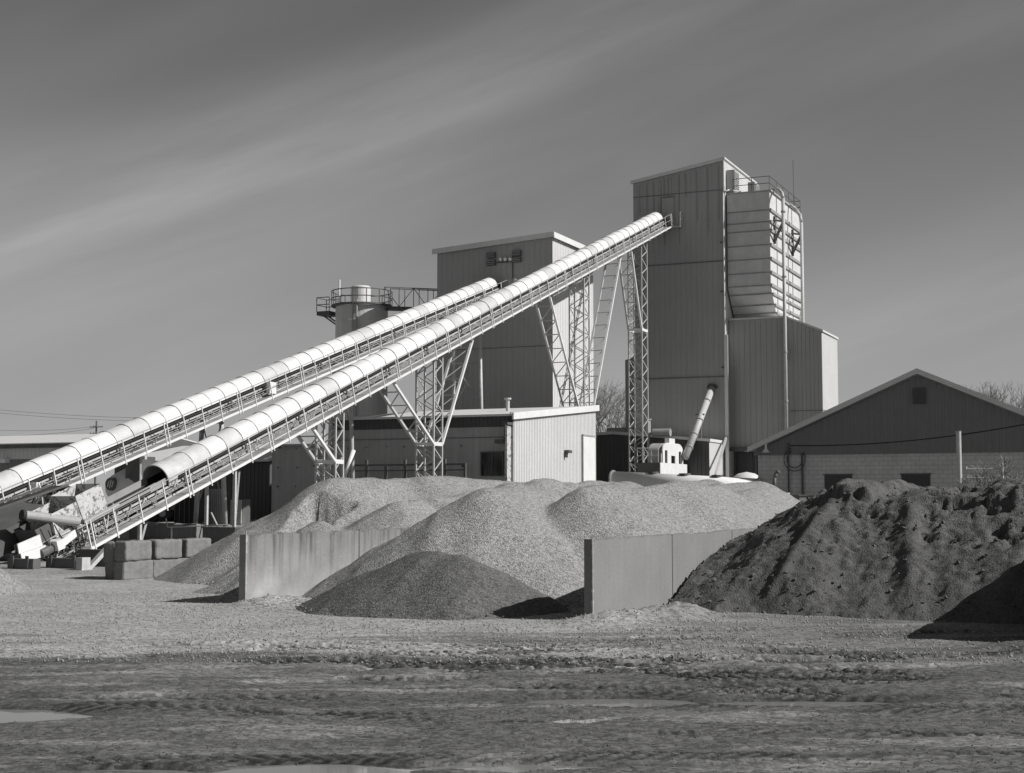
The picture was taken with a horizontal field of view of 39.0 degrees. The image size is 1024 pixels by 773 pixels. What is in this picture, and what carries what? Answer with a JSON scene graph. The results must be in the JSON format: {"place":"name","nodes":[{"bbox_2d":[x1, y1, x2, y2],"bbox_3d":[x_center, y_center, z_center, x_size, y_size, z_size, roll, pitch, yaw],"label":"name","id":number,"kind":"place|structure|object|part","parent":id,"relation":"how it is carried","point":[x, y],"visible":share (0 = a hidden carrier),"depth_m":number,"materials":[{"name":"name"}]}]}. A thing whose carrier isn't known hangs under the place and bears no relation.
{"place":"outdoors","nodes":[
{"label":"outdoors","id":0,"kind":"place"},
{"bbox_2d":[5,410,131,417],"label":"power cable","id":1,"kind":"object","parent":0,"point":[74,415],"visible":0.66,"depth_m":211.94,"materials":[{"name":"metal"}]},
{"bbox_2d":[201,526,218,543],"bbox_3d":[-12.134,6.068,59.075,0.880,0.680,0.680,-2,-5,24],"label":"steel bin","id":2,"kind":"object","parent":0,"point":[211,533],"visible":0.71,"depth_m":58.78,"materials":[{"name":"black metal"}]},
{"bbox_2d":[217,527,240,539],"bbox_3d":[-11.421,6.058,58.757,0.880,0.680,0.680,-2,-5,24],"label":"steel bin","id":3,"kind":"object","parent":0,"point":[223,532],"visible":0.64,"depth_m":58.51,"materials":[{"name":"black metal"}]},
{"bbox_2d":[0,502,1023,772],"bbox_3d":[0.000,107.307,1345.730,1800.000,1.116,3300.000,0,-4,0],"label":"ground","id":4,"kind":"structure","parent":0,"point":[398,736],"depth_m":17.26,"materials":[{"name":"grey gravel"}]},
{"bbox_2d":[0,568,30,594],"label":"gravel pile","id":5,"kind":"object","parent":4,"relation":"on","point":[9,583],"visible":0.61,"depth_m":35.74,"materials":[{"name":"grey gravel"}]},
{"bbox_2d":[0,503,43,556],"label":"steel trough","id":6,"kind":"object","parent":4,"relation":"on","point":[10,521],"visible":0.43,"depth_m":50.98,"materials":[{"name":"grey metal"}]},
{"bbox_2d":[7,556,40,568],"bbox_3d":[-15.875,5.734,46.997,1.069,0.470,0.390,-2,-5,24],"label":"steel skid","id":7,"kind":"object","parent":4,"relation":"on","point":[26,562],"visible":0.91,"depth_m":46.85,"materials":[{"name":"grey metal"}]},
{"bbox_2d":[0,482,69,552],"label":"feed conveyor","id":8,"kind":"object","parent":4,"relation":"on","point":[38,492],"visible":0.41,"depth_m":57.15,"materials":[{"name":"grey metal"}]},
{"bbox_2d":[46,555,75,568],"bbox_3d":[-14.588,5.748,47.300,1.413,0.470,0.390,-2,-5,24],"label":"steel skid","id":9,"kind":"object","parent":4,"relation":"on","point":[67,563],"visible":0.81,"depth_m":47.18,"materials":[{"name":"grey metal"}]},
{"bbox_2d":[14,484,127,558],"bbox_3d":[-15.725,5.123,51.960,1.604,3.274,5.513,-2,-5,24],"label":"receiving hopper","id":10,"kind":"object","parent":4,"relation":"on","point":[76,505],"visible":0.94,"depth_m":51.27,"materials":[{"name":"metal"}]},
{"bbox_2d":[75,542,104,550],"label":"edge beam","id":11,"kind":"structure","parent":4,"relation":"on","point":[101,546],"depth_m":54.80,"materials":[{"name":"grey metal"}]},
{"bbox_2d":[79,549,104,566],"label":"edge beam","id":12,"kind":"structure","parent":4,"relation":"on","point":[92,553],"depth_m":48.08,"materials":[{"name":"metal"}]},
{"bbox_2d":[76,541,113,569],"bbox_3d":[-13.499,5.502,46.850,0.310,0.944,1.396,-3,-5,35],"label":"pale bracket","id":13,"kind":"object","parent":4,"relation":"on","point":[83,563],"visible":0.64,"depth_m":46.48,"materials":[{"name":"metal"}]},
{"bbox_2d":[90,421,102,483],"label":"utility pole","id":14,"kind":"object","parent":4,"relation":"on","point":[95,433],"visible":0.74,"depth_m":213.45,"materials":[{"name":"grey wood"}]},
{"bbox_2d":[4,426,95,430],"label":"power cable","id":15,"kind":"object","parent":14,"relation":"attached to","point":[41,430],"visible":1,"depth_m":210.90,"materials":[{"name":"metal"}]},
{"bbox_2d":[3,413,124,420],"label":"power cable","id":16,"kind":"object","parent":14,"relation":"attached to","point":[70,418],"visible":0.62,"depth_m":211.94,"materials":[{"name":"metal"}]},
{"bbox_2d":[0,434,196,504],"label":"warehouse","id":17,"kind":"structure","parent":4,"relation":"on","point":[16,450],"depth_m":144.76,"materials":[{"name":"metal"}]},
{"bbox_2d":[105,561,114,578],"bbox_3d":[-11.411,5.381,42.559,0.457,0.611,1.290,-2,-5,26],"label":"concrete block","id":18,"kind":"object","parent":4,"relation":"on","point":[109,570],"depth_m":41.98,"materials":[{"name":"grey concrete"}]},
{"bbox_2d":[103,542,114,562],"bbox_3d":[-11.511,4.874,42.582,0.457,0.614,1.237,-2,-5,21],"label":"concrete block","id":19,"kind":"object","parent":18,"relation":"on","point":[109,553],"depth_m":42.02,"materials":[{"name":"grey concrete"}]},
{"bbox_2d":[108,517,146,541],"bbox_3d":[-14.459,5.671,55.022,1.600,1.407,0.992,-2,-5,24],"label":"conveyor prop","id":20,"kind":"object","parent":4,"relation":"on","point":[140,535],"visible":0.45,"depth_m":54.35,"materials":[{"name":"metal"}]},
{"bbox_2d":[113,560,152,579],"bbox_3d":[-11.026,5.344,42.109,0.462,0.609,1.262,-2,-5,28],"label":"concrete block","id":21,"kind":"object","parent":4,"relation":"on","point":[132,570],"depth_m":41.80,"materials":[{"name":"grey concrete"}]},
{"bbox_2d":[115,540,151,561],"bbox_3d":[-11.022,4.778,42.106,0.480,0.614,1.211,-2,-5,24],"label":"concrete block","id":22,"kind":"object","parent":21,"relation":"on","point":[133,550],"depth_m":41.76,"materials":[{"name":"grey concrete"}]},
{"bbox_2d":[129,522,156,538],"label":"concrete block","id":23,"kind":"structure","parent":4,"relation":"on","point":[133,532],"depth_m":61.67,"materials":[{"name":"grey concrete"}]},
{"bbox_2d":[105,456,204,521],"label":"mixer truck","id":24,"kind":"object","parent":4,"relation":"on","point":[131,473],"visible":0.38,"depth_m":86.81,"materials":[{"name":"metal"}]},
{"bbox_2d":[151,558,179,577],"bbox_3d":[-10.504,5.438,43.351,0.481,0.608,1.212,-2,-5,28],"label":"concrete block","id":25,"kind":"object","parent":4,"relation":"on","point":[161,566],"depth_m":43.06,"materials":[{"name":"grey concrete"}]},
{"bbox_2d":[149,539,181,559],"bbox_3d":[-10.459,4.880,43.397,0.510,0.614,1.222,-2,-5,27],"label":"concrete block","id":26,"kind":"object","parent":25,"relation":"on","point":[166,548],"depth_m":43.17,"materials":[{"name":"grey concrete"}]},
{"bbox_2d":[181,538,210,557],"bbox_3d":[-9.829,4.974,44.630,0.529,0.606,1.264,-2,-5,25],"label":"concrete block","id":27,"kind":"object","parent":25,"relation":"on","point":[191,547],"depth_m":44.24,"materials":[{"name":"grey concrete"}]},
{"bbox_2d":[149,523,181,538],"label":"concrete block","id":28,"kind":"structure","parent":4,"relation":"on","point":[159,531],"depth_m":61.28,"materials":[{"name":"grey concrete"}]},
{"bbox_2d":[169,523,202,538],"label":"concrete block","id":29,"kind":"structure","parent":4,"relation":"on","point":[185,532],"depth_m":60.80,"materials":[{"name":"grey concrete"}]},
{"bbox_2d":[174,482,208,524],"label":"dark container","id":30,"kind":"object","parent":4,"relation":"on","point":[183,511],"visible":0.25,"depth_m":72.82,"materials":[{"name":"black metal"}]},
{"bbox_2d":[165,512,228,538],"bbox_3d":[-13.149,5.847,60.313,3.229,1.206,0.069,-2,-5,24],"label":"pipe rail","id":31,"kind":"object","parent":4,"relation":"on","point":[171,527],"visible":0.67,"depth_m":60.27,"materials":[{"name":"metal"}]},
{"bbox_2d":[193,419,227,526],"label":"pipe trestle","id":32,"kind":"object","parent":4,"relation":"on","point":[202,432],"visible":0.29,"depth_m":71.13,"materials":[{"name":"metal"}]},
{"bbox_2d":[209,489,222,522],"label":"slatted panel","id":33,"kind":"object","parent":4,"relation":"on","point":[215,504],"visible":0.41,"depth_m":74.39,"materials":[{"name":"metal"}]},
{"bbox_2d":[107,443,327,518],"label":"dark workshop","id":34,"kind":"structure","parent":4,"relation":"on","point":[255,484],"depth_m":94.96,"materials":[{"name":"black metal"}]},
{"bbox_2d":[204,465,239,526],"bbox_3d":[-11.976,4.934,60.673,1.600,3.258,0.998,-2,-5,24],"label":"conveyor prop","id":35,"kind":"object","parent":4,"relation":"on","point":[234,499],"visible":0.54,"depth_m":60.31,"materials":[{"name":"metal"}]},
{"bbox_2d":[227,499,249,524],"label":"electric cabinet","id":36,"kind":"object","parent":4,"relation":"on","point":[243,512],"visible":0.5,"depth_m":75.17,"materials":[{"name":"metal"}]},
{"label":"door","id":37,"kind":"part","parent":36,"relation":"part of","materials":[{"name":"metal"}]},
{"bbox_2d":[0,277,516,503],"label":"covered conveyor","id":38,"kind":"object","parent":4,"relation":"on","point":[83,455],"visible":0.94,"depth_m":70.99,"materials":[{"name":"metal"}]},
{"bbox_2d":[2,580,581,609],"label":"loose stones","id":39,"kind":"object","parent":4,"relation":"on","point":[195,582],"visible":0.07,"depth_m":36.44,"materials":[{"name":"grey gravel"}]},
{"bbox_2d":[291,406,344,483],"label":"lattice trestle","id":40,"kind":"object","parent":4,"relation":"on","point":[335,461],"visible":0.59,"depth_m":68.45,"materials":[{"name":"metal"}]},
{"bbox_2d":[239,528,407,601],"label":"concrete wall","id":41,"kind":"structure","parent":4,"relation":"on","point":[299,564],"depth_m":33.47,"materials":[{"name":"concrete"}]},
{"bbox_2d":[326,363,354,478],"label":"pipe trestle","id":42,"kind":"object","parent":4,"relation":"on","point":[351,446],"visible":0.41,"depth_m":82.52,"materials":[{"name":"metal"}]},
{"bbox_2d":[344,449,355,477],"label":"pipe prop","id":43,"kind":"object","parent":42,"relation":"attached to","point":[349,461],"visible":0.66,"depth_m":82.02,"materials":[{"name":"white paint"}]},
{"bbox_2d":[13,212,682,561],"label":"covered conveyor","id":44,"kind":"object","parent":4,"relation":"on","point":[186,466],"visible":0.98,"depth_m":67.21,"materials":[{"name":"metal"}]},
{"bbox_2d":[331,280,392,417],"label":"cement silo","id":45,"kind":"object","parent":4,"relation":"on","point":[359,310],"visible":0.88,"depth_m":106.97,"materials":[{"name":"metal"}]},
{"bbox_2d":[316,296,337,323],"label":"silo platform","id":46,"kind":"structure","parent":45,"relation":"attached to","point":[326,314],"depth_m":109.31,"materials":[{"name":"metal"}]},
{"bbox_2d":[153,476,571,595],"bbox_3d":[-4.193,4.499,46.527,10.370,3.260,25.500,-2,-5,24],"label":"gravel pile","id":47,"kind":"object","parent":4,"relation":"on","point":[342,503],"visible":0.34,"depth_m":42.06,"materials":[{"name":"grey gravel"}]},
{"bbox_2d":[347,459,466,478],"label":"pipe rack","id":48,"kind":"object","parent":4,"relation":"on","point":[405,465],"visible":0.38,"depth_m":81.19,"materials":[{"name":"metal"}]},
{"bbox_2d":[374,337,474,476],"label":"lattice trestle","id":49,"kind":"object","parent":4,"relation":"on","point":[432,426],"visible":0.73,"depth_m":78.28,"materials":[{"name":"metal"}]},
{"bbox_2d":[277,602,583,621],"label":"loose stones","id":50,"kind":"object","parent":4,"relation":"on","point":[469,618],"visible":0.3,"depth_m":28.46,"materials":[{"name":"grey gravel"}]},
{"bbox_2d":[296,551,568,619],"bbox_3d":[-1.698,4.149,30.221,6.695,1.410,6.110,-2,-5,24],"label":"gravel pile","id":51,"kind":"object","parent":4,"relation":"on","point":[434,585],"visible":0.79,"depth_m":28.81,"materials":[{"name":"grey gravel"}]},
{"bbox_2d":[271,398,598,512],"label":"panel shed","id":52,"kind":"structure","parent":4,"relation":"on","point":[507,443],"depth_m":83.45,"materials":[{"name":"white paint"}]},
{"bbox_2d":[480,451,503,475],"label":"window","id":53,"kind":"structure","parent":52,"relation":"in","point":[491,462],"depth_m":80.33,"materials":[{"name":"black glass"}]},
{"bbox_2d":[582,434,595,481],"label":"door","id":54,"kind":"structure","parent":52,"relation":"in","point":[588,441],"depth_m":90.28,"materials":[{"name":"white paint"}]},
{"bbox_2d":[0,699,890,772],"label":"puddle water","id":55,"kind":"structure","parent":4,"relation":"on","point":[7,716],"depth_m":15.52,"materials":[{"name":"grey liquid"}]},
{"bbox_2d":[451,311,482,409],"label":"pipe trestle","id":56,"kind":"object","parent":4,"relation":"on","point":[479,347],"visible":0.27,"depth_m":97.98,"materials":[{"name":"metal"}]},
{"bbox_2d":[0,591,1023,663],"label":"loose gravel","id":57,"kind":"structure","parent":4,"relation":"on","point":[438,622],"depth_m":24.87,"materials":[{"name":"grey gravel"}]},
{"bbox_2d":[0,649,1023,772],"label":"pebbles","id":58,"kind":"object","parent":4,"relation":"on","point":[119,761],"visible":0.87,"depth_m":15.81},
{"bbox_2d":[302,478,774,607],"bbox_3d":[1.141,3.994,38.787,9.975,3.058,18.750,-2,-5,24],"label":"gravel pile","id":59,"kind":"object","parent":4,"relation":"on","point":[534,533],"visible":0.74,"depth_m":33.74,"materials":[{"name":"grey gravel"}]},
{"bbox_2d":[533,255,621,406],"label":"lattice trestle","id":60,"kind":"object","parent":4,"relation":"on","point":[586,368],"visible":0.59,"depth_m":99.21,"materials":[{"name":"metal"}]},
{"bbox_2d":[594,377,625,431],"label":"bare tree","id":61,"kind":"object","parent":4,"relation":"on","point":[606,416],"visible":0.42,"depth_m":160.84,"materials":[{"name":"grey plant"}]},
{"bbox_2d":[596,379,625,431],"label":"bare tree","id":62,"kind":"object","parent":4,"relation":"on","point":[615,388],"visible":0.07,"depth_m":164.34,"materials":[{"name":"grey plant"}]},
{"bbox_2d":[618,238,648,471],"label":"lattice trestle","id":63,"kind":"object","parent":4,"relation":"on","point":[634,330],"visible":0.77,"depth_m":110.12,"materials":[{"name":"metal"}]},
{"bbox_2d":[596,431,723,481],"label":"building","id":64,"kind":"structure","parent":4,"relation":"on","point":[612,451],"depth_m":111.62,"materials":[{"name":"black metal"}]},
{"bbox_2d":[645,419,650,433],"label":"roof flue","id":65,"kind":"object","parent":64,"relation":"on","point":[649,426],"visible":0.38,"depth_m":112.43,"materials":[{"name":"grey metal"}]},
{"bbox_2d":[648,428,671,458],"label":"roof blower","id":66,"kind":"object","parent":64,"relation":"on","point":[660,432],"visible":0.82,"depth_m":109.97,"materials":[{"name":"grey metal"}]},
{"bbox_2d":[637,438,686,473],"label":"filter hopper","id":67,"kind":"object","parent":4,"relation":"on","point":[663,458],"visible":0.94,"depth_m":104.94,"materials":[{"name":"white paint"}]},
{"bbox_2d":[584,527,756,614],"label":"concrete wall","id":68,"kind":"structure","parent":4,"relation":"on","point":[635,572],"depth_m":29.89,"materials":[{"name":"concrete"}]},
{"bbox_2d":[608,470,761,486],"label":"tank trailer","id":69,"kind":"object","parent":4,"relation":"on","point":[649,479],"visible":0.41,"depth_m":68.52,"materials":[{"name":"white paint"}]},
{"bbox_2d":[610,479,799,514],"bbox_3d":[5.724,4.787,49.882,16.500,3.212,19.000,-2,-5,24],"label":"gravel pile","id":70,"kind":"object","parent":4,"relation":"on","point":[771,498],"visible":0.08,"depth_m":48.18,"materials":[{"name":"grey gravel"}]},
{"bbox_2d":[625,156,804,476],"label":"tower building","id":71,"kind":"structure","parent":4,"relation":"on","point":[732,248],"depth_m":114.81,"materials":[{"name":"grey metal"}]},
{"bbox_2d":[661,196,673,228],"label":"door","id":72,"kind":"structure","parent":71,"relation":"in","point":[667,203],"depth_m":116.09,"materials":[{"name":"grey metal"}]},
{"bbox_2d":[682,383,717,459],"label":"slanted duct","id":73,"kind":"object","parent":71,"relation":"attached to","point":[699,419],"visible":0.97,"depth_m":110.73,"materials":[{"name":"metal"}]},
{"bbox_2d":[714,436,726,474],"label":"pipe prop","id":74,"kind":"object","parent":71,"relation":"attached to","point":[720,456],"visible":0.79,"depth_m":109.55,"materials":[{"name":"metal"}]},
{"bbox_2d":[734,472,757,477],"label":"white tank","id":75,"kind":"object","parent":4,"relation":"on","point":[746,475],"visible":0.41,"depth_m":76.95,"materials":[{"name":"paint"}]},
{"bbox_2d":[728,316,838,476],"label":"annex building","id":76,"kind":"structure","parent":4,"relation":"on","point":[756,367],"depth_m":112.65,"materials":[{"name":"grey metal"}]},
{"bbox_2d":[773,470,814,500],"bbox_3d":[10.019,4.560,52.099,3.600,3.158,1.700,-2,-5,24],"label":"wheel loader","id":77,"kind":"object","parent":4,"relation":"on","point":[798,497],"visible":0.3,"depth_m":51.85,"materials":[{"name":"grey metal"}]},
{"bbox_2d":[669,478,1023,623],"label":"sand pile","id":78,"kind":"object","parent":4,"relation":"on","point":[986,522],"visible":0.98,"depth_m":30.10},
{"bbox_2d":[668,486,1023,620],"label":"sand clods","id":79,"kind":"object","parent":78,"relation":"on","point":[752,575],"visible":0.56,"depth_m":30.34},
{"bbox_2d":[747,368,1023,499],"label":"gable building","id":80,"kind":"structure","parent":4,"relation":"on","point":[915,404],"depth_m":65.32,"materials":[{"name":"metal"}]},
{"bbox_2d":[823,474,852,489],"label":"window","id":81,"kind":"structure","parent":80,"relation":"in","point":[830,479],"depth_m":66.39,"materials":[{"name":"black glass"}]},
{"bbox_2d":[790,424,1023,445],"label":"power cable","id":82,"kind":"object","parent":80,"relation":"attached to","point":[908,440],"visible":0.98,"depth_m":62.74,"materials":[{"name":"black rubber"}]},
{"bbox_2d":[900,473,930,486],"bbox_3d":[18.111,4.336,64.884,1.365,0.878,0.056,-2,-5,24],"label":"window","id":83,"kind":"structure","parent":80,"relation":"in","point":[919,479],"depth_m":64.85,"materials":[{"name":"black glass"}]},
{"bbox_2d":[956,431,961,484],"bbox_3d":[17.837,4.111,57.592,0.217,4.674,0.217,-2,-5,24],"label":"metal post","id":84,"kind":"object","parent":4,"relation":"on","point":[958,455],"visible":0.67,"depth_m":57.62,"materials":[{"name":"metal"}]},
{"bbox_2d":[965,462,1003,487],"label":"pipe gate","id":85,"kind":"structure","parent":4,"relation":"on","point":[966,477],"depth_m":55.38,"materials":[{"name":"metal"}]},
{"bbox_2d":[956,455,1022,486],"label":"bare shrub","id":86,"kind":"object","parent":4,"relation":"on","point":[986,482],"visible":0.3,"depth_m":54.69,"materials":[{"name":"grey plant"}]},
{"bbox_2d":[965,381,1023,409],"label":"bare tree","id":87,"kind":"object","parent":4,"relation":"on","point":[1004,398],"visible":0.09,"depth_m":119.86,"materials":[{"name":"grey plant"}]},
{"bbox_2d":[982,382,1021,406],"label":"bare tree","id":88,"kind":"object","parent":4,"relation":"on","point":[999,393],"visible":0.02,"depth_m":125.02,"materials":[{"name":"grey plant"}]},
{"bbox_2d":[0,0,1023,497],"label":"sky","id":89,"kind":"structure","parent":0,"point":[183,182],"materials":[{"name":"grey"}]},
{"bbox_2d":[432,231,593,409],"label":"block building","id":90,"kind":"structure","parent":0,"point":[517,367],"depth_m":102.37,"materials":[{"name":"white paint"}]},
{"bbox_2d":[384,287,436,310],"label":"catwalk","id":91,"kind":"object","parent":90,"relation":"attached to","point":[395,308],"visible":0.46,"depth_m":108.03,"materials":[{"name":"metal"}]},
{"bbox_2d":[607,427,625,431],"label":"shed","id":92,"kind":"structure","parent":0,"point":[617,429],"depth_m":119.89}
]}

